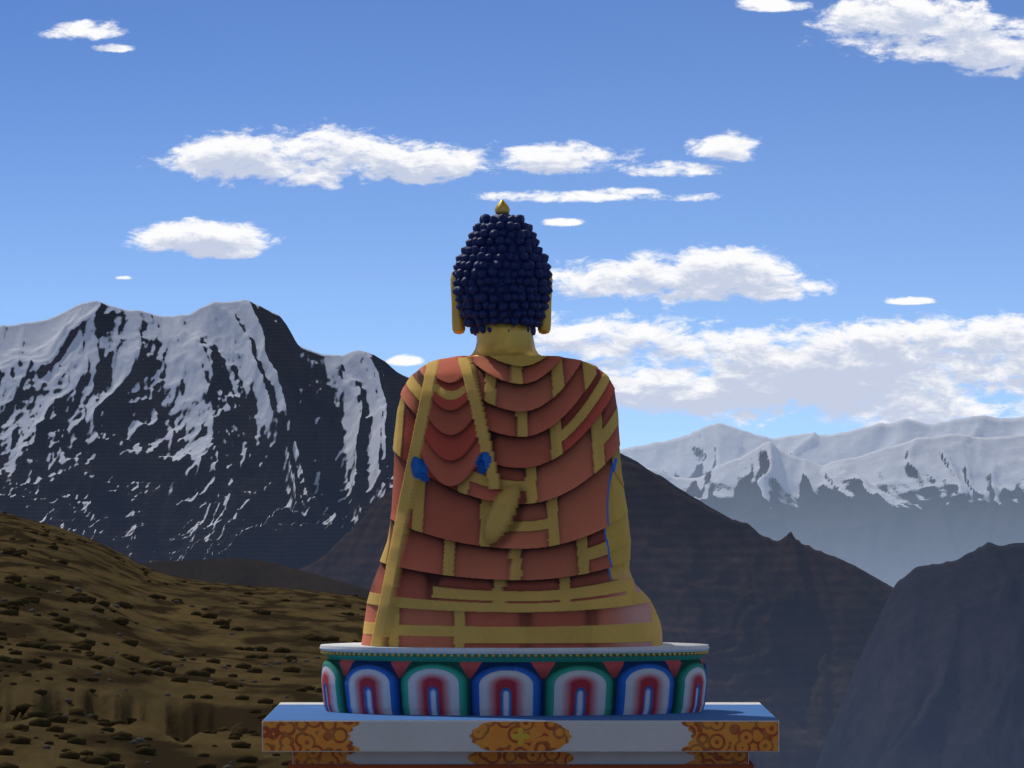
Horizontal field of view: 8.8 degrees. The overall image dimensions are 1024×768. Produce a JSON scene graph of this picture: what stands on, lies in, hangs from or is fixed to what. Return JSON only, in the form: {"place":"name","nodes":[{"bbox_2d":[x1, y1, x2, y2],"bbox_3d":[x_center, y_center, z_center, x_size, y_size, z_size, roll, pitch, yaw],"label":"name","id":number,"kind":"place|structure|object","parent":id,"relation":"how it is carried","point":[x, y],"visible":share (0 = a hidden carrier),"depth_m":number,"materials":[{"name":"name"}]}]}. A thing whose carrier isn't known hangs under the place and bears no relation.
{"place":"outdoors","nodes":[
{"label":"outdoors","id":0,"kind":"place"},
{"bbox_2d":[0,513,367,767],"bbox_3d":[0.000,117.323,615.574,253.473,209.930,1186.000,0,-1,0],"label":"hillside","id":1,"kind":"structure","parent":0,"point":[96,569],"depth_m":252.84,"materials":[{"name":"brown soil"}]},
{"bbox_2d":[0,524,359,767],"bbox_3d":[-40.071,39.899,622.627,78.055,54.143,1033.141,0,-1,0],"label":"meadow stones","id":2,"kind":"object","parent":1,"relation":"on","point":[136,741],"visible":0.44,"depth_m":249.12,"materials":[{"name":"brown stone"}]},
{"bbox_2d":[0,512,365,767],"bbox_3d":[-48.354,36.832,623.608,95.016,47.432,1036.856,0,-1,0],"label":"meadow tussocks","id":3,"kind":"object","parent":1,"relation":"on","point":[104,758],"visible":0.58,"depth_m":207.96,"materials":[{"name":"brown plant"}]},
{"bbox_2d":[141,558,369,598],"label":"hill","id":4,"kind":"structure","parent":0,"point":[247,572],"depth_m":1480.97,"materials":[{"name":"brown soil"}]},
{"bbox_2d":[0,300,730,569],"bbox_3d":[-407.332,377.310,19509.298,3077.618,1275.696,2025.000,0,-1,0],"label":"snowy mountain","id":5,"kind":"structure","parent":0,"point":[245,429],"depth_m":19663.51,"materials":[{"name":"black stone"}]},
{"bbox_2d":[0,0,1023,449],"label":"sky","id":6,"kind":"structure","parent":0,"point":[768,218],"materials":[{"name":"blue"}]},
{"bbox_2d":[287,759,753,767],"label":"plinth base","id":7,"kind":"object","parent":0,"point":[749,765],"visible":0.28,"depth_m":77.23,"materials":[{"name":"paint"}]},
{"bbox_2d":[292,752,748,764],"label":"lower plinth","id":8,"kind":"structure","parent":7,"relation":"on","point":[461,758],"depth_m":77.29,"materials":[{"name":"white paint"}]},
{"bbox_2d":[293,752,355,763],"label":"ornamental panel","id":9,"kind":"object","parent":8,"relation":"attached to","point":[319,757],"visible":1,"depth_m":77.29,"materials":[{"name":"orange paint"}]},
{"bbox_2d":[262,702,778,751],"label":"plinth slab","id":10,"kind":"structure","parent":8,"relation":"on","point":[454,736],"depth_m":76.95,"materials":[{"name":"paint"}]},
{"bbox_2d":[263,722,359,750],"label":"ornamental panel","id":11,"kind":"object","parent":10,"relation":"attached to","point":[306,736],"visible":1,"depth_m":76.95,"materials":[{"name":"orange paint"}]},
{"bbox_2d":[320,642,708,715],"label":"lotus pedestal","id":12,"kind":"object","parent":10,"relation":"on","point":[524,685],"visible":0.95,"depth_m":78.55,"materials":[{"name":"paint"}]},
{"bbox_2d":[361,356,662,647],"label":"robe","id":13,"kind":"object","parent":12,"relation":"on","point":[509,525],"visible":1,"depth_m":78.89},
{"bbox_2d":[450,273,464,333],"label":"ear","id":14,"kind":"object","parent":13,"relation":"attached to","point":[458,326],"visible":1,"depth_m":80.05},
{"bbox_2d":[470,324,541,355],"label":"neck","id":15,"kind":"object","parent":13,"relation":"on","point":[501,340],"visible":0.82,"depth_m":79.61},
{"bbox_2d":[459,213,543,327],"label":"buddha head","id":16,"kind":"object","parent":15,"relation":"on","point":[508,271],"visible":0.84,"depth_m":79.58},
{"bbox_2d":[452,214,552,335],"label":"hair curls","id":17,"kind":"object","parent":16,"relation":"attached to","point":[515,293],"visible":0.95,"depth_m":79.60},
{"bbox_2d":[495,199,509,213],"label":"finial","id":18,"kind":"object","parent":16,"relation":"on","point":[502,206],"visible":1,"depth_m":79.95,"materials":[{"name":"gold metal"}]},
{"bbox_2d":[538,277,552,333],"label":"ear","id":19,"kind":"object","parent":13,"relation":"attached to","point":[545,328],"visible":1,"depth_m":80.05},
{"bbox_2d":[321,651,707,657],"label":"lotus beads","id":20,"kind":"object","parent":12,"relation":"in","point":[514,655],"visible":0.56,"depth_m":78.63,"materials":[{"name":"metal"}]},
{"bbox_2d":[263,705,777,720],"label":"plinth top","id":21,"kind":"structure","parent":10,"relation":"on","point":[707,713],"depth_m":78.11,"materials":[{"name":"paint"}]},
{"bbox_2d":[470,722,571,750],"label":"ornamental panel","id":22,"kind":"object","parent":10,"relation":"attached to","point":[497,736],"visible":1,"depth_m":76.95,"materials":[{"name":"orange paint"}]},
{"bbox_2d":[512,727,529,744],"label":"cross ornament","id":23,"kind":"object","parent":22,"relation":"attached to","point":[520,736],"visible":1,"depth_m":76.95,"materials":[{"name":"yellow paint"}]},
{"bbox_2d":[681,722,777,750],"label":"ornamental panel","id":24,"kind":"object","parent":10,"relation":"attached to","point":[734,736],"visible":1,"depth_m":76.95,"materials":[{"name":"orange paint"}]},
{"bbox_2d":[779,721,779,750],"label":"plinth ornament","id":25,"kind":"object","parent":10,"relation":"attached to","point":[779,735],"visible":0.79,"depth_m":76.97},
{"bbox_2d":[467,752,573,763],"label":"ornamental panel","id":26,"kind":"object","parent":8,"relation":"attached to","point":[520,757],"visible":1,"depth_m":77.29,"materials":[{"name":"orange paint"}]},
{"bbox_2d":[685,752,747,763],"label":"ornamental panel","id":27,"kind":"object","parent":8,"relation":"attached to","point":[720,757],"visible":1,"depth_m":77.29,"materials":[{"name":"orange paint"}]},
{"bbox_2d":[299,460,892,767],"bbox_3d":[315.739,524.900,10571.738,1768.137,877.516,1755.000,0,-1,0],"label":"mountain","id":28,"kind":"structure","parent":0,"point":[782,628],"depth_m":10826.81,"materials":[{"name":"grey stone"}]},
{"bbox_2d":[620,415,1023,478],"bbox_3d":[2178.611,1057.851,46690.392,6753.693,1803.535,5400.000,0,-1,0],"label":"snowy mountain range","id":29,"kind":"structure","parent":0,"point":[701,452],"depth_m":47848.42,"materials":[{"name":"white snow"}]},
{"bbox_2d":[645,434,1023,587],"bbox_3d":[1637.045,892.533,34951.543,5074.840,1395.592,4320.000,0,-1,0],"label":"snowy mountain","id":30,"kind":"structure","parent":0,"point":[891,516],"depth_m":35469.40,"materials":[{"name":"white snow"}]},
{"bbox_2d":[816,542,1023,767],"bbox_3d":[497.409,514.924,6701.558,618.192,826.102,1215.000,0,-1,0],"label":"mountain","id":31,"kind":"structure","parent":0,"point":[937,680],"depth_m":6871.94,"materials":[{"name":"grey stone"}]}
]}

